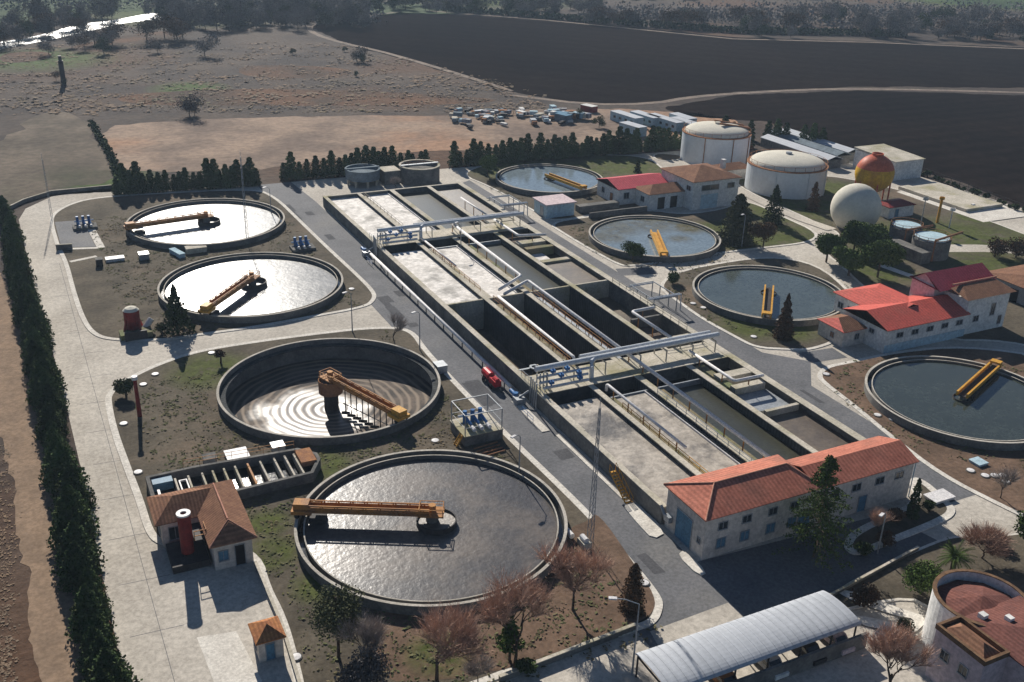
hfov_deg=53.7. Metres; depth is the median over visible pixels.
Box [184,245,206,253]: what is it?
concrete chamber
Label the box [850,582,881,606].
shrub
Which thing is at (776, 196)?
conifer tree
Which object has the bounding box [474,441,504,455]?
pipe bundle
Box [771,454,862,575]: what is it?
cedar tree
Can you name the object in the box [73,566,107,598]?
cypress tree
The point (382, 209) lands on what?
handrail
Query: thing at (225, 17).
riverside tree
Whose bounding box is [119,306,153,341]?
red vessel
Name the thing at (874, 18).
riverside tree
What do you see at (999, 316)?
window
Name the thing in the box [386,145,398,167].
cypress tree
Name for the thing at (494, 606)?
bare tree
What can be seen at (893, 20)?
riverside tree
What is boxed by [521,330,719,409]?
pipe rack
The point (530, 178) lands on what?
water
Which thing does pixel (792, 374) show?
road
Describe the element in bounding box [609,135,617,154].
cypress tree
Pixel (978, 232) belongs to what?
ground
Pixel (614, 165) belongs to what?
ground
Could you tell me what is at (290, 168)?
cypress tree
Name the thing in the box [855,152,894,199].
gas sphere
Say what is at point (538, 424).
kerb
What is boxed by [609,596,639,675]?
lamp post
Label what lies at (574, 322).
handrail
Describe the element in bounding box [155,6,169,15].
riverside tree
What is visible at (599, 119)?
riverside tree
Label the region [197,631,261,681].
path
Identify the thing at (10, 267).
cypress tree
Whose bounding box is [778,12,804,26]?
riverside tree
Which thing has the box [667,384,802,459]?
water
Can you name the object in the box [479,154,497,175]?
round tree
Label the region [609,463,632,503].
stair
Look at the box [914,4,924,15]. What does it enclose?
riverside tree
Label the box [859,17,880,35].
riverside tree
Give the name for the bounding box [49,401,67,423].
cypress tree
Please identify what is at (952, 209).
lamp post
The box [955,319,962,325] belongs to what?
window
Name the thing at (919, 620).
path
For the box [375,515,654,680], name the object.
ground
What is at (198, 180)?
cypress tree
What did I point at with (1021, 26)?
riverside tree
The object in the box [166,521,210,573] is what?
silo platform
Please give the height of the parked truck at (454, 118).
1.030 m
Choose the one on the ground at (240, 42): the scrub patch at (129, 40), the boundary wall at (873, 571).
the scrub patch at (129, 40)
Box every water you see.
[132,203,278,243]
[160,273,340,299]
[165,258,336,314]
[297,486,563,572]
[305,459,556,600]
[330,196,399,236]
[366,193,437,231]
[392,250,479,303]
[400,191,473,228]
[435,187,497,215]
[437,246,519,296]
[475,243,560,290]
[500,167,597,191]
[525,237,560,258]
[545,260,602,283]
[558,397,691,503]
[594,219,714,255]
[596,297,665,336]
[606,389,635,396]
[616,391,741,472]
[653,378,687,386]
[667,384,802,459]
[699,269,835,318]
[769,408,852,451]
[867,370,877,392]
[873,361,1023,439]
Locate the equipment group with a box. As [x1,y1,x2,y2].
[567,528,591,549]
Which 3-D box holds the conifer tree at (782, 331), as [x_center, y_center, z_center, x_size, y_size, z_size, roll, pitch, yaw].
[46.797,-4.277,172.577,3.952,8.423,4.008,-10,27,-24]
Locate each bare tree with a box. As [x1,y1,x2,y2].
[332,607,392,655]
[386,311,408,340]
[389,176,401,185]
[410,595,494,681]
[460,653,496,681]
[473,560,560,667]
[531,532,615,609]
[862,618,941,681]
[866,506,895,529]
[988,463,1021,497]
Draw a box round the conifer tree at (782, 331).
[772,293,794,341]
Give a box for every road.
[0,273,85,681]
[258,182,743,647]
[463,180,974,502]
[616,267,657,275]
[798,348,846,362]
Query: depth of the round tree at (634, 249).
205.22 m
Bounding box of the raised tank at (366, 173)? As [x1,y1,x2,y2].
[345,164,379,187]
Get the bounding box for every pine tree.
[814,232,847,261]
[831,244,867,275]
[840,220,868,250]
[852,222,894,248]
[856,239,906,277]
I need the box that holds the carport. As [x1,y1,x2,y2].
[634,590,867,681]
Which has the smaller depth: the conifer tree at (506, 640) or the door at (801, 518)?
the conifer tree at (506, 640)
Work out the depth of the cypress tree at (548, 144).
281.86 m
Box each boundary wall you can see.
[10,185,111,208]
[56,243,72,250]
[254,561,300,681]
[498,622,635,681]
[830,546,918,595]
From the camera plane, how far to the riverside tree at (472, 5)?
593.58 m
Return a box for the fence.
[924,168,1023,206]
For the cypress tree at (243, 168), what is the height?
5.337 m
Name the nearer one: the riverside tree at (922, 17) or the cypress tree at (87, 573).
the cypress tree at (87, 573)
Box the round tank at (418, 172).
[399,158,439,186]
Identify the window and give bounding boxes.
[168,525,178,540]
[218,549,229,562]
[623,192,629,198]
[696,536,700,544]
[701,184,719,190]
[715,536,726,549]
[718,520,728,531]
[727,182,734,187]
[739,529,749,542]
[742,513,752,524]
[765,521,775,534]
[768,506,778,516]
[786,516,796,527]
[789,500,799,510]
[829,330,834,338]
[837,301,843,309]
[851,482,861,492]
[854,333,859,339]
[868,327,874,333]
[874,476,884,485]
[894,470,904,479]
[896,331,903,338]
[911,328,918,334]
[926,325,933,331]
[938,647,949,664]
[941,322,948,328]
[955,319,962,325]
[956,662,968,679]
[972,315,978,321]
[989,302,996,315]
[996,314,1001,323]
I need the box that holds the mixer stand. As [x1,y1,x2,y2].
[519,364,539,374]
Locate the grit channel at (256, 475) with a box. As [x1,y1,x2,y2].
[145,441,320,499]
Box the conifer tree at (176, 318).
[160,283,195,336]
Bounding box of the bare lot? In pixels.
[103,109,737,171]
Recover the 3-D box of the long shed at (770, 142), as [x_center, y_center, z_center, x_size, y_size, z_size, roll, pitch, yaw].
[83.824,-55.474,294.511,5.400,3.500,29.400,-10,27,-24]
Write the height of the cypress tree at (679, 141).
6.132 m
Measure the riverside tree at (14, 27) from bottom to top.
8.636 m
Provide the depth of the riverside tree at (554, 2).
602.32 m
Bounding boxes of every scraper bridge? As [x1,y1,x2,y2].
[123,210,219,233]
[197,270,266,314]
[291,498,456,535]
[318,367,409,428]
[544,173,587,189]
[647,229,667,255]
[760,284,776,318]
[952,358,1002,402]
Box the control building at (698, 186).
[596,159,741,210]
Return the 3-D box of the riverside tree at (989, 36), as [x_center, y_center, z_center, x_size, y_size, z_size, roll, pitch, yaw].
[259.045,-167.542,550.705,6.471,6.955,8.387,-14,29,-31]
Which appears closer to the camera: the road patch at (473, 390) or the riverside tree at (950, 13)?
the road patch at (473, 390)
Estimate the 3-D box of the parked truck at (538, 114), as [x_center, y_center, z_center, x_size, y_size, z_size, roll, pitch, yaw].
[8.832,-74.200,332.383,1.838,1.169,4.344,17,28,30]
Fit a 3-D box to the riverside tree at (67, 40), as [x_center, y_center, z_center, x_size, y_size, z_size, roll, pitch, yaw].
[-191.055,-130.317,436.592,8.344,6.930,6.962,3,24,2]
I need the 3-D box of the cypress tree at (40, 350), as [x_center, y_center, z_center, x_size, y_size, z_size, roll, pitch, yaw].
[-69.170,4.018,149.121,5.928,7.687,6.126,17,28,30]
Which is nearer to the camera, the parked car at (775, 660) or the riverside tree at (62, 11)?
the parked car at (775, 660)
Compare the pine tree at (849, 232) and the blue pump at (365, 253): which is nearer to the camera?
the blue pump at (365, 253)
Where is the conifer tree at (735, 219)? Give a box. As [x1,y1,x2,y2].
[716,193,757,246]
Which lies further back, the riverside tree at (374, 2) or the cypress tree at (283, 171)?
the riverside tree at (374, 2)
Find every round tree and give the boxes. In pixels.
[111,377,133,395]
[308,581,364,658]
[334,643,392,681]
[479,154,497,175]
[620,240,646,261]
[667,270,680,282]
[747,221,777,247]
[901,559,942,593]
[987,236,1011,256]
[1006,237,1023,257]
[1013,510,1023,538]
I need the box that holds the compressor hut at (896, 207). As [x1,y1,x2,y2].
[880,198,916,218]
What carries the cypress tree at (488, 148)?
on the ground at (240, 42)
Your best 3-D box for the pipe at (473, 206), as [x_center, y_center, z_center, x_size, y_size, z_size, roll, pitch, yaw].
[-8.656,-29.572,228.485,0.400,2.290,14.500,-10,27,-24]
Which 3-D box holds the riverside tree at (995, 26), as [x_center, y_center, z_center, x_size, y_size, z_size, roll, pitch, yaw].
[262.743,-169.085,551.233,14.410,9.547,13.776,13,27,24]
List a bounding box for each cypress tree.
[0,195,16,222]
[0,207,16,223]
[0,211,26,243]
[1,236,7,255]
[2,232,25,261]
[2,242,16,275]
[4,226,18,239]
[4,234,31,265]
[6,259,13,278]
[7,261,30,287]
[7,270,32,299]
[8,249,37,282]
[11,287,25,311]
[11,290,26,327]
[16,293,51,329]
[18,274,41,298]
[19,318,29,346]
[19,325,52,361]
[20,304,54,340]
[21,282,40,303]
[21,340,37,378]
[23,315,55,349]
[25,364,59,407]
[26,290,46,313]
[26,345,63,387]
[27,351,61,378]
[28,353,67,396]
[32,402,69,442]
[33,370,69,412]
[34,337,54,359]
[37,383,68,418]
[38,439,56,483]
[40,419,67,446]
[41,426,62,454]
[42,432,77,465]
[42,442,90,496]
[46,486,98,551]
[48,462,97,511]
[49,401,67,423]
[50,462,86,500]
[50,485,99,535]
[50,520,107,580]
[55,541,103,595]
[57,433,77,458]
[64,585,116,644]
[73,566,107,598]
[73,625,113,675]
[76,521,97,548]
[77,635,132,681]
[80,614,119,651]
[82,647,142,681]
[83,579,113,614]
[91,668,114,681]
[111,177,120,194]
[114,163,129,194]
[124,170,135,193]
[128,161,145,193]
[138,173,149,193]
[145,169,155,192]
[153,172,164,192]
[160,170,171,191]
[169,174,179,190]
[175,171,183,190]
[180,167,191,190]
[189,172,196,189]
[196,171,203,189]
[200,158,215,189]
[206,158,221,188]
[220,164,231,188]
[227,165,238,187]
[231,159,244,187]
[240,165,249,186]
[244,157,258,185]
[253,168,261,184]
[279,162,287,179]
[284,151,297,180]
[295,161,304,179]
[302,159,312,178]
[310,155,322,177]
[320,158,328,177]
[326,150,338,176]
[336,157,343,175]
[340,154,349,175]
[348,153,355,164]
[351,147,362,164]
[360,145,373,163]
[368,146,379,164]
[375,151,383,166]
[381,147,389,166]
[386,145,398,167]
[396,152,403,168]
[403,150,411,159]
[417,151,424,158]
[423,149,429,159]
[447,141,460,167]
[456,151,463,166]
[463,149,469,165]
[468,138,480,165]
[476,141,484,159]
[483,143,492,156]
[492,144,500,162]
[498,140,507,163]
[503,137,516,162]
[510,140,520,162]
[517,137,526,162]
[523,133,534,161]
[532,145,539,160]
[534,132,546,159]
[543,139,551,159]
[548,134,560,159]
[555,137,564,158]
[561,136,569,158]
[567,132,577,157]
[575,143,580,156]
[579,142,584,156]
[583,135,591,156]
[587,136,594,155]
[593,137,599,155]
[598,133,607,154]
[603,130,613,154]
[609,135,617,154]
[613,126,624,153]
[621,128,632,153]
[627,134,635,153]
[632,128,641,152]
[642,137,649,151]
[647,125,658,151]
[654,126,662,150]
[659,128,667,150]
[664,127,672,149]
[671,131,679,149]
[677,130,681,148]
[722,115,729,121]
[747,119,755,137]
[750,130,754,147]
[762,120,772,135]
[771,118,782,135]
[782,122,791,134]
[799,124,809,138]
[806,123,818,141]
[817,127,827,139]
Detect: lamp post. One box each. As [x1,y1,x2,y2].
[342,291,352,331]
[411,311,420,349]
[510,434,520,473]
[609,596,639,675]
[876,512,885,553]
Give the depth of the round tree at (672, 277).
195.63 m
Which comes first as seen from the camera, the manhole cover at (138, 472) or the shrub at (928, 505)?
the shrub at (928, 505)
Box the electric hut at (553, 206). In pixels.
[532,194,576,218]
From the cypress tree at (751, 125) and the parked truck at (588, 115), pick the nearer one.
the cypress tree at (751, 125)
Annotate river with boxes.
[0,13,160,48]
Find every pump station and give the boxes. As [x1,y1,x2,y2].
[72,215,97,230]
[289,236,315,252]
[450,394,503,446]
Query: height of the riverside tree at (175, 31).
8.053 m
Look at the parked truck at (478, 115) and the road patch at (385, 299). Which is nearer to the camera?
the road patch at (385, 299)
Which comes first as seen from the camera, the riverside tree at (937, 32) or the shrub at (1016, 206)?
the shrub at (1016, 206)
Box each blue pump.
[360,246,372,262]
[509,388,532,419]
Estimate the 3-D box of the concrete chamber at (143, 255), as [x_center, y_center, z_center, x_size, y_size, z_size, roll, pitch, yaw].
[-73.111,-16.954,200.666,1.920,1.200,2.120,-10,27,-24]
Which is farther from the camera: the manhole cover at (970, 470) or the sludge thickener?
the sludge thickener
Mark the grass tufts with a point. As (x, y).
(333, 648)
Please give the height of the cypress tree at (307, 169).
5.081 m
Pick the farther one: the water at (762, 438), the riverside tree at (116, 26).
the riverside tree at (116, 26)
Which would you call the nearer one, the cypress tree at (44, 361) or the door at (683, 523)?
the door at (683, 523)
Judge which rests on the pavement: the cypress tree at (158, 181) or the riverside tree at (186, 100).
the cypress tree at (158, 181)
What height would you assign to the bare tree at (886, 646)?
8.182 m
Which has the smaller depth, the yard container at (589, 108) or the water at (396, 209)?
the water at (396, 209)
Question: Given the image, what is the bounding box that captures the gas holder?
[830,183,881,230]
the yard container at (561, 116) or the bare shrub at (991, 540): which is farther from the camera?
the yard container at (561, 116)
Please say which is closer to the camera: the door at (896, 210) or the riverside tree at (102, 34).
the door at (896, 210)
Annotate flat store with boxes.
[852,144,924,180]
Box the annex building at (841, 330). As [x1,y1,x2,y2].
[817,314,867,347]
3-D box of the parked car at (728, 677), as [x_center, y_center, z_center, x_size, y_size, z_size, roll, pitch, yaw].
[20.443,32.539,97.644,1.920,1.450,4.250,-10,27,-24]
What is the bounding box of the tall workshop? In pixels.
[909,263,1016,333]
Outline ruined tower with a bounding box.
[58,55,65,84]
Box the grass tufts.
[91,172,1023,681]
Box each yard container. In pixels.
[554,112,572,122]
[580,103,597,112]
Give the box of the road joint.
[50,249,181,681]
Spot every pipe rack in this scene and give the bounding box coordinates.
[369,211,523,256]
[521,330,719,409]
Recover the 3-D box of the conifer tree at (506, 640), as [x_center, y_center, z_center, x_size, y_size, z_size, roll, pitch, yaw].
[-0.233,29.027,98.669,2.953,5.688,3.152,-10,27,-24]
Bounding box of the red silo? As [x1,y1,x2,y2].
[176,509,194,556]
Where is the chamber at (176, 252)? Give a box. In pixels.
[169,247,185,257]
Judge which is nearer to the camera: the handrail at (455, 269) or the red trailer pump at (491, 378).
the red trailer pump at (491, 378)
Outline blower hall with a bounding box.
[660,436,919,559]
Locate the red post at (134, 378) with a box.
[131,375,141,416]
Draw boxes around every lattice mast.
[41,155,52,219]
[240,155,248,237]
[587,398,600,542]
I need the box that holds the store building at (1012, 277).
[990,264,1023,305]
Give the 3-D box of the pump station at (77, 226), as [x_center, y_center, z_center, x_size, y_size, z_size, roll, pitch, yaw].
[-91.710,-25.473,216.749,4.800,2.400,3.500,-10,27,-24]
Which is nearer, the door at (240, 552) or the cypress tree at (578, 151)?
the door at (240, 552)
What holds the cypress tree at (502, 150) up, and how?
on the ground at (240, 42)
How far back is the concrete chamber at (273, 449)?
134.43 m
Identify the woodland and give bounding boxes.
[0,0,1023,32]
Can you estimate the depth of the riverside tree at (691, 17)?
554.95 m
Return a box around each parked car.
[713,671,736,681]
[757,655,789,680]
[796,641,826,665]
[823,631,855,655]
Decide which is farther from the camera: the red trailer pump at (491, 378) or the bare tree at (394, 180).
the bare tree at (394, 180)
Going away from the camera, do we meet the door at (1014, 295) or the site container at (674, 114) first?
the door at (1014, 295)
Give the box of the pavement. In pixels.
[19,151,1023,681]
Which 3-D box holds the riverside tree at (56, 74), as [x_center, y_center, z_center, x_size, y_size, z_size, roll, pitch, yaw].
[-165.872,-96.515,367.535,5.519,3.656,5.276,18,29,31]
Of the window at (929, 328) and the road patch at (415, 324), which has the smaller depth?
the window at (929, 328)
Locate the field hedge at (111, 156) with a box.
[86,118,118,174]
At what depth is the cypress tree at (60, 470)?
121.53 m
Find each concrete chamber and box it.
[95,257,102,266]
[105,255,124,262]
[138,251,148,260]
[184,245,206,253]
[201,452,217,463]
[224,446,249,459]
[270,440,284,451]
[433,360,447,373]
[923,488,955,504]
[968,456,988,466]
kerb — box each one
[50,190,375,340]
[105,327,662,681]
[465,155,661,219]
[511,401,549,431]
[552,202,817,265]
[556,434,624,498]
[624,500,662,537]
[653,154,680,160]
[661,257,846,350]
[679,551,705,575]
[739,176,1023,345]
[817,347,1023,515]
[844,477,954,554]
[845,532,1019,609]
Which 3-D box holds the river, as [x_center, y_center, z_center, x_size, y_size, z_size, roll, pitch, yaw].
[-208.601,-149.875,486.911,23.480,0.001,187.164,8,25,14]
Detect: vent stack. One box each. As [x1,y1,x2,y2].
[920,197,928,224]
[936,196,944,222]
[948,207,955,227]
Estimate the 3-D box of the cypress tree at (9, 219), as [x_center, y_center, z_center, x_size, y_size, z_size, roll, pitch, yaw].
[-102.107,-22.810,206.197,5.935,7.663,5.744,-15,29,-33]
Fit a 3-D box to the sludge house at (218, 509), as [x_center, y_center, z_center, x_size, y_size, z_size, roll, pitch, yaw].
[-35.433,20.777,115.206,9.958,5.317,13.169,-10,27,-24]
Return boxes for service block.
[379,166,400,184]
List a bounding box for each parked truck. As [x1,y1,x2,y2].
[449,111,462,116]
[452,116,456,121]
[458,118,471,122]
[464,107,472,112]
[465,123,472,128]
[475,113,485,117]
[481,115,489,121]
[494,109,506,113]
[495,119,504,122]
[500,110,511,113]
[527,110,537,114]
[530,118,536,124]
[533,112,544,117]
[541,115,548,121]
[550,110,568,114]
[574,111,584,118]
[584,112,591,118]
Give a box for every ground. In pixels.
[0,0,1023,681]
[54,190,371,338]
[112,329,652,681]
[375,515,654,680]
[468,155,661,218]
[555,203,813,264]
[655,154,679,159]
[664,258,843,347]
[739,176,1023,343]
[823,348,1023,513]
[834,534,1023,607]
[853,484,946,548]
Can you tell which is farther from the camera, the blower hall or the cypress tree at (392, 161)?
the cypress tree at (392, 161)
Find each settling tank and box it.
[126,198,284,249]
[157,252,342,323]
[216,338,440,445]
[294,449,567,615]
[496,164,602,196]
[588,215,720,262]
[692,265,840,326]
[864,355,1023,450]
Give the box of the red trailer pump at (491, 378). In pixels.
[481,367,502,392]
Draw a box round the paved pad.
[898,190,1023,221]
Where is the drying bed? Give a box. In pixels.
[898,182,1002,211]
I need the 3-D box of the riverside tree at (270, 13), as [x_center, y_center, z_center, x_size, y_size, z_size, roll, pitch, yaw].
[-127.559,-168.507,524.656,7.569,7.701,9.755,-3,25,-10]
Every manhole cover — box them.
[119,421,127,425]
[133,469,142,474]
[290,652,301,661]
[431,438,439,442]
[639,579,649,586]
[966,468,974,472]
[980,473,989,477]
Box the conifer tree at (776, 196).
[759,184,784,225]
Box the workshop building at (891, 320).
[833,283,970,353]
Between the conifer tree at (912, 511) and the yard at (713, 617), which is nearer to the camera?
the yard at (713, 617)
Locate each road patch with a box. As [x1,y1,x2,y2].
[286,204,295,210]
[325,234,334,239]
[376,296,394,302]
[385,306,404,317]
[393,290,405,295]
[408,322,418,326]
[462,382,491,406]
[465,379,499,404]
[516,216,528,222]
[553,448,574,459]
[637,553,664,573]
[800,390,824,402]
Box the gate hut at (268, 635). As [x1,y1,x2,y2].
[248,616,286,662]
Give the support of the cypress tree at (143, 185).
on the pavement
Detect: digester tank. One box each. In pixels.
[680,120,753,164]
[744,149,828,199]
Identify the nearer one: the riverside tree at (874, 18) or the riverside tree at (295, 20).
the riverside tree at (295, 20)
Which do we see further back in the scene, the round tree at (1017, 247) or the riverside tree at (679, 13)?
the riverside tree at (679, 13)
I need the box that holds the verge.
[4,188,111,205]
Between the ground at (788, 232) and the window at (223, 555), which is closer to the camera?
the window at (223, 555)
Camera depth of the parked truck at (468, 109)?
336.72 m
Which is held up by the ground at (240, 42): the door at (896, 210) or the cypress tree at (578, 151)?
the cypress tree at (578, 151)
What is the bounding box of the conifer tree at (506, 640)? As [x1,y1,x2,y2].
[495,616,524,661]
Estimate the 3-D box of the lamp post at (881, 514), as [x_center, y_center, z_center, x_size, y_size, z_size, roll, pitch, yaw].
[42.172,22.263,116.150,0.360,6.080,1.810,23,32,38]
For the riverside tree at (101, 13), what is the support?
on the ground at (240, 42)
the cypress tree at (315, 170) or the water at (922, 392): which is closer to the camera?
the water at (922, 392)
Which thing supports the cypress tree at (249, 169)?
on the pavement
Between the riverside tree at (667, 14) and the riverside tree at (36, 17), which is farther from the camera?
the riverside tree at (667, 14)
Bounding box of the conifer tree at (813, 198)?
[805,181,820,211]
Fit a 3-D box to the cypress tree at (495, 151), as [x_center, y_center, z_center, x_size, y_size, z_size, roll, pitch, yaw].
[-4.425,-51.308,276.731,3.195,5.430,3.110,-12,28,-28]
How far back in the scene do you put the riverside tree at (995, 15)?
597.46 m
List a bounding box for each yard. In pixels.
[650,603,741,645]
[698,517,936,616]
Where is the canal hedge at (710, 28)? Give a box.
[438,5,907,36]
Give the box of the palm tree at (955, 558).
[935,537,977,569]
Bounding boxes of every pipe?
[370,253,511,387]
[420,237,456,266]
[451,224,521,290]
[460,197,486,220]
[493,219,545,240]
[497,295,575,359]
[503,280,769,457]
[605,384,686,451]
[631,306,671,337]
[688,349,763,384]
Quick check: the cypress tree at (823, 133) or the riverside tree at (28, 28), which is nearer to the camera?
the cypress tree at (823, 133)
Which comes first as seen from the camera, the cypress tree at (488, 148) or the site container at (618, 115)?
the cypress tree at (488, 148)
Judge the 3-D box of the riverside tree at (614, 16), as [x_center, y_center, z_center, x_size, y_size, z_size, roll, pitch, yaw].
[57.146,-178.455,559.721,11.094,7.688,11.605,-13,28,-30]
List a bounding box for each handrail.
[364,192,402,224]
[431,248,480,289]
[493,295,570,359]
[534,289,612,348]
[612,277,687,329]
[622,402,707,472]
[657,388,753,460]
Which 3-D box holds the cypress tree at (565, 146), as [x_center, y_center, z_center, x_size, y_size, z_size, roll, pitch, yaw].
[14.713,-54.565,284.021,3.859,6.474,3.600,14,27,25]
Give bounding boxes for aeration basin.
[323,182,865,524]
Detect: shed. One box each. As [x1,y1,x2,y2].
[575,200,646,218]
[760,134,842,168]
[770,131,850,163]
[782,128,854,160]
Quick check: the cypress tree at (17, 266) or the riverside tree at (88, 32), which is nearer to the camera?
the cypress tree at (17, 266)
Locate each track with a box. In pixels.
[307,11,512,90]
[433,11,1023,48]
[512,88,1023,104]
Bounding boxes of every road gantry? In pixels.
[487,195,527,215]
[628,281,681,310]
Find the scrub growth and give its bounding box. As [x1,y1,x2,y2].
[0,40,546,681]
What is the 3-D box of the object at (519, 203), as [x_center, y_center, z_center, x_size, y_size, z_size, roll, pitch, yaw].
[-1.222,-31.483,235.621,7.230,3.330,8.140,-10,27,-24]
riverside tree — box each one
[0,17,16,43]
[0,28,11,44]
[3,21,21,34]
[4,5,26,25]
[5,24,25,42]
[14,18,41,30]
[17,19,34,37]
[21,0,49,16]
[27,4,50,17]
[27,12,60,32]
[34,15,59,30]
[34,39,54,53]
[38,24,53,36]
[48,71,59,77]
[52,2,70,17]
[54,6,69,19]
[56,7,74,30]
[59,31,77,47]
[63,16,90,30]
[66,10,80,18]
[72,35,92,48]
[74,2,90,15]
[74,3,89,18]
[78,13,92,28]
[79,25,101,42]
[85,0,107,17]
[92,0,115,21]
[92,36,112,52]
[95,20,129,43]
[95,28,114,39]
[97,28,120,43]
[104,0,121,13]
[106,1,115,17]
[129,17,165,41]
[142,2,153,16]
[143,36,164,51]
[149,0,167,15]
[150,12,180,36]
[155,0,169,10]
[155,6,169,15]
[155,16,190,41]
[165,24,187,40]
[172,91,203,115]
[175,13,199,38]
[185,101,199,115]
[192,32,220,55]
[196,10,202,27]
[197,12,214,29]
[201,0,223,29]
[208,6,238,30]
[247,9,269,28]
[254,12,269,26]
[265,10,272,23]
[271,11,288,26]
[286,12,305,27]
[295,6,317,25]
[315,12,333,27]
[335,0,357,24]
[340,1,359,23]
[350,45,367,61]
[359,0,378,7]
[359,53,366,61]
[373,2,384,10]
[387,0,399,8]
[399,0,412,8]
[420,0,431,9]
[422,1,433,11]
[430,0,444,12]
[441,1,452,12]
[443,0,462,6]
[458,0,471,9]
[465,0,479,12]
[476,0,488,7]
[505,0,515,9]
[545,0,564,8]
[549,4,559,12]
[564,0,571,9]
[572,2,583,10]
[582,7,602,23]
[587,6,612,23]
[590,115,605,126]
[604,12,624,24]
[617,8,639,23]
[624,10,641,23]
[656,8,683,27]
[671,10,688,25]
[678,8,706,22]
[695,7,709,23]
[724,5,749,23]
[739,15,753,26]
[745,11,764,34]
[747,9,767,18]
[756,23,768,35]
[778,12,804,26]
[780,6,803,23]
[780,13,806,27]
[797,4,811,25]
[819,6,839,21]
[820,0,842,14]
[821,14,830,24]
[830,0,840,11]
[836,6,848,19]
[851,9,867,27]
[852,5,869,21]
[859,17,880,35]
[862,10,881,32]
[862,12,882,26]
[871,27,881,37]
[879,8,904,38]
[880,8,901,28]
[899,17,923,37]
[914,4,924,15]
[917,12,931,21]
[920,18,932,28]
[930,6,947,19]
[931,28,943,37]
[932,19,955,35]
[935,27,947,38]
[937,14,959,35]
[941,17,959,36]
[944,7,957,18]
[949,12,968,36]
[949,29,965,39]
[952,9,969,24]
[964,24,980,40]
[967,0,988,19]
[968,18,987,38]
[973,19,1000,39]
[975,5,991,21]
[983,23,1005,39]
[985,27,994,39]
[986,20,1006,31]
[988,6,1007,23]
[999,17,1023,35]
[1003,19,1022,36]
[1005,22,1023,36]
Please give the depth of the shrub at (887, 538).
118.44 m
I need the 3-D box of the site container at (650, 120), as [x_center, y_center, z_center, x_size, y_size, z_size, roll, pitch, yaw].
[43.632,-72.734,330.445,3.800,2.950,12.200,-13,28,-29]
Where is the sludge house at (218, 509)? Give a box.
[146,479,256,570]
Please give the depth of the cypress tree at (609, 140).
289.06 m
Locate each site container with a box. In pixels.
[610,110,643,124]
[619,121,646,136]
[630,110,658,126]
[648,113,683,131]
[669,112,697,121]
[671,116,694,125]
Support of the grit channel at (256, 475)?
on the ground at (133, 437)
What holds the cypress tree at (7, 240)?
on the ground at (240, 42)
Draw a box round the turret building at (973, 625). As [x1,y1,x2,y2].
[921,569,1023,681]
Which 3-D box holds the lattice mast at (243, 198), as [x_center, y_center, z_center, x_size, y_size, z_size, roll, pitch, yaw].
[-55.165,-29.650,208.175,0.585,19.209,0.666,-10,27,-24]
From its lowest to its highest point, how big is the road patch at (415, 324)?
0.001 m
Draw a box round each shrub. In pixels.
[154,322,166,333]
[214,349,225,363]
[514,657,537,673]
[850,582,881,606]
[855,540,873,555]
[875,530,896,546]
[887,507,906,521]
[896,617,915,635]
[921,499,936,510]
[923,170,931,176]
[953,517,1019,561]
[968,188,975,193]
[974,189,981,195]
[983,193,990,197]
[1010,204,1020,209]
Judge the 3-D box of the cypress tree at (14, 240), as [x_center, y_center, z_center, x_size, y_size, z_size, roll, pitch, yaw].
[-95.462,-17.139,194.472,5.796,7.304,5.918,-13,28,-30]
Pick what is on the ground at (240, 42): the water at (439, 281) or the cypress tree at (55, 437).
the cypress tree at (55, 437)
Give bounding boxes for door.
[234,543,246,566]
[265,642,275,661]
[540,205,543,216]
[657,196,665,209]
[669,195,677,207]
[673,506,692,549]
[699,192,718,208]
[796,509,810,529]
[856,494,867,512]
[894,209,898,217]
[1009,286,1019,302]
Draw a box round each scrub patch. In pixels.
[0,51,50,62]
[0,111,112,196]
[68,30,193,51]
[118,89,494,105]
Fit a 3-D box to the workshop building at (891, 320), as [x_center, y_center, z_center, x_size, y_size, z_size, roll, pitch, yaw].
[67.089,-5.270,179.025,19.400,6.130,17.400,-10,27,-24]
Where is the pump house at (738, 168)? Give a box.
[713,162,746,178]
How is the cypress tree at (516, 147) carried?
on the ground at (240, 42)
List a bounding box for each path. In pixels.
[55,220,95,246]
[68,247,99,249]
[70,255,96,261]
[84,219,104,247]
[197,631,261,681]
[744,193,835,229]
[840,590,924,631]
[880,265,912,277]
[949,244,1013,252]
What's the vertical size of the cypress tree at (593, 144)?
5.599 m
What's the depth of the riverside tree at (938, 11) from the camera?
618.57 m
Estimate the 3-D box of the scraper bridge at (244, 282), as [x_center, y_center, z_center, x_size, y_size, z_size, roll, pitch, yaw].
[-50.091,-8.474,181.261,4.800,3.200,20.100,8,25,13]
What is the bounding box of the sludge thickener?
[889,217,963,264]
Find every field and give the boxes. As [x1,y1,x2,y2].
[0,0,150,25]
[313,12,1023,102]
[332,3,499,15]
[666,90,1023,206]
[932,0,1023,9]
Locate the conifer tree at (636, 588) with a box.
[617,563,646,618]
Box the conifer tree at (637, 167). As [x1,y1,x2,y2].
[633,159,641,173]
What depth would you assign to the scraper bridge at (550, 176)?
256.00 m
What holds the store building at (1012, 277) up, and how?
on the pavement
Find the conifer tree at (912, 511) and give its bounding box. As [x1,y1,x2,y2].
[904,478,922,519]
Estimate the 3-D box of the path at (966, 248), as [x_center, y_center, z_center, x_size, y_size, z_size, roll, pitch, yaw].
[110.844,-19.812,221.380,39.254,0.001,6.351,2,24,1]

